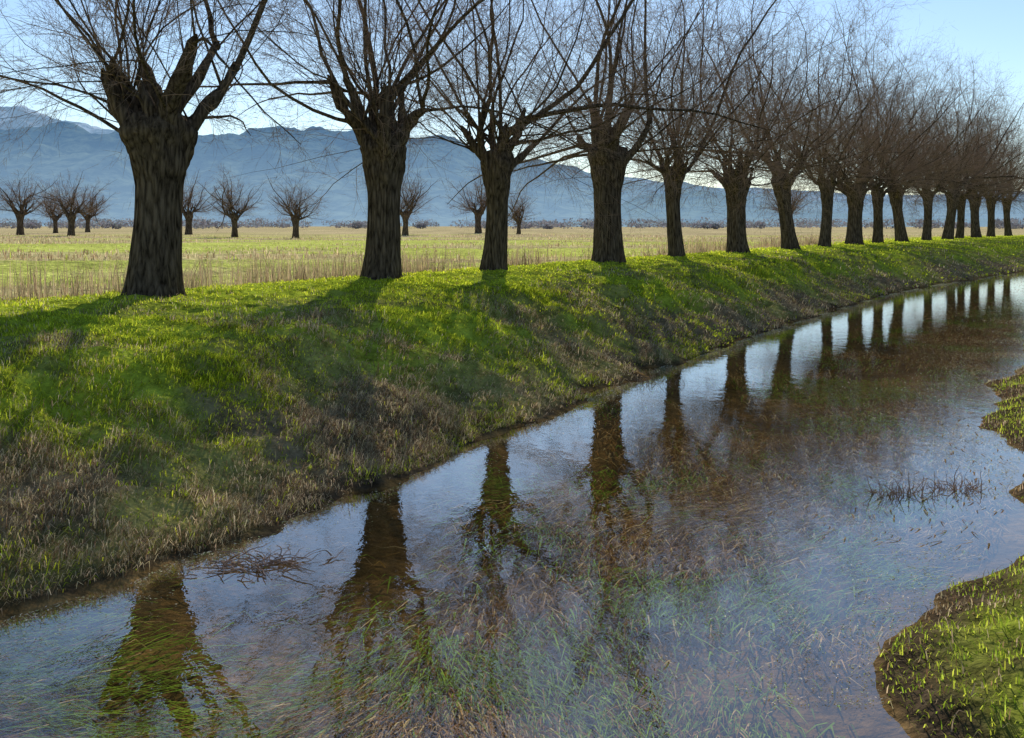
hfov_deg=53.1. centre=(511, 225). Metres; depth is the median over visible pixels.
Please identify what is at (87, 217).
field pollard tree
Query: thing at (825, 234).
pollard willow tree
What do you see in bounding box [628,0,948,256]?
pollard willow tree
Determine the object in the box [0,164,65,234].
field pollard tree
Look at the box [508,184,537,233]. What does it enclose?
field pollard tree
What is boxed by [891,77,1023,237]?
pollard willow tree
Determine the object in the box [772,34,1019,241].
pollard willow tree
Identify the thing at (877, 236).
pollard willow tree
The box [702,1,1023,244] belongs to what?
pollard willow tree
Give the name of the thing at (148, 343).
bank grass
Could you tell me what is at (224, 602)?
ground
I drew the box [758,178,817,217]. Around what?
field pollard tree
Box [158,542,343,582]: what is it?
dead branch
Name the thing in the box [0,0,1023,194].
sky
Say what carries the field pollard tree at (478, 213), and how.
on the ground at (224, 602)
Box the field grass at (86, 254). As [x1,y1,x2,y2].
[0,233,1023,299]
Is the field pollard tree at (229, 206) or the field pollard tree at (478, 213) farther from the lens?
the field pollard tree at (478, 213)
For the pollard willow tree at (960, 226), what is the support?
on the ground at (224, 602)
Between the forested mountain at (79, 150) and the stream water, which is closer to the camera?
the stream water
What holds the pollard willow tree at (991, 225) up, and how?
on the ground at (224, 602)
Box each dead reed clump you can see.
[620,366,684,385]
[851,473,945,514]
[918,467,1008,501]
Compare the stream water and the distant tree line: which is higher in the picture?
the distant tree line
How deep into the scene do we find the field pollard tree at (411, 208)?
126.42 m
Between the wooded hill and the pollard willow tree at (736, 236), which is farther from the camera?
the wooded hill
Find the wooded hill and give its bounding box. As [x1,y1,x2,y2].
[564,191,1022,226]
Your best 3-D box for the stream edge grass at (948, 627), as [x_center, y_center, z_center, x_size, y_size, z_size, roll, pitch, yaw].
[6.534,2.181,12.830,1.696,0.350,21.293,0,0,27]
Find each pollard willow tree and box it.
[0,0,535,297]
[110,0,663,280]
[205,0,808,272]
[391,0,854,262]
[524,0,879,256]
[552,0,936,252]
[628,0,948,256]
[699,0,958,246]
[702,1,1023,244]
[752,5,1022,242]
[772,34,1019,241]
[819,39,1023,239]
[869,63,1023,237]
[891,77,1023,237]
[901,56,1023,238]
[904,76,1023,236]
[944,90,1023,235]
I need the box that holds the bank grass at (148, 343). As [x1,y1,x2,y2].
[0,235,1023,609]
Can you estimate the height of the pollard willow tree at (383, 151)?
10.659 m
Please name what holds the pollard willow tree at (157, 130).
on the ground at (224, 602)
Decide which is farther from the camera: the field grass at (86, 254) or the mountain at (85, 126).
the mountain at (85, 126)
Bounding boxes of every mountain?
[0,105,1023,203]
[0,121,1023,225]
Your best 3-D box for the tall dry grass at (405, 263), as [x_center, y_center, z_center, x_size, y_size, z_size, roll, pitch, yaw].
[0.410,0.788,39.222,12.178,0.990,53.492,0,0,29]
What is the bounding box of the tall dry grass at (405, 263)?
[0,233,818,300]
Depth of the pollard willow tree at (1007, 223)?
98.73 m
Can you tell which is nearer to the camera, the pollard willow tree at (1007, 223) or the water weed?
the water weed
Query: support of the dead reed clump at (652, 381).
on the ground at (224, 602)
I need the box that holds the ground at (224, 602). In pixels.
[0,226,1023,737]
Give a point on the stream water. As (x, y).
(726, 404)
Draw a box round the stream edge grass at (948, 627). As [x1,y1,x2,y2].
[872,344,1023,737]
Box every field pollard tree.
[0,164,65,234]
[29,170,112,235]
[30,180,82,232]
[65,180,117,231]
[183,168,226,234]
[194,162,268,236]
[265,172,331,237]
[400,161,439,235]
[444,166,519,232]
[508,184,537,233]
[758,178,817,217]
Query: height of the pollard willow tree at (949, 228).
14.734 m
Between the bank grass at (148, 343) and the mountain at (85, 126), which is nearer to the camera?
the bank grass at (148, 343)
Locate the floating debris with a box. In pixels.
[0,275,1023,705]
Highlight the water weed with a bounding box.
[0,286,1022,737]
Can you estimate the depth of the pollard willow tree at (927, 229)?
69.41 m
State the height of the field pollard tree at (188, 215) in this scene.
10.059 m
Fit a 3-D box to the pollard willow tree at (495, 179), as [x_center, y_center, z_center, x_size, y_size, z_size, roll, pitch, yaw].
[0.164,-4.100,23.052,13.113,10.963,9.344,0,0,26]
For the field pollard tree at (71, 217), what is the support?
on the ground at (224, 602)
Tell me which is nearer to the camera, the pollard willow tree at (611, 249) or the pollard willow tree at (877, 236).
the pollard willow tree at (611, 249)
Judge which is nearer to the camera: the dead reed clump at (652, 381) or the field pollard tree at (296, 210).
the dead reed clump at (652, 381)
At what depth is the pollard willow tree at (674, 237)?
32.09 m
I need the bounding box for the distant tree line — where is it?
[0,216,1023,228]
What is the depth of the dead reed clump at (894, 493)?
8.93 m
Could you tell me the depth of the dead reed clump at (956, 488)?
9.12 m

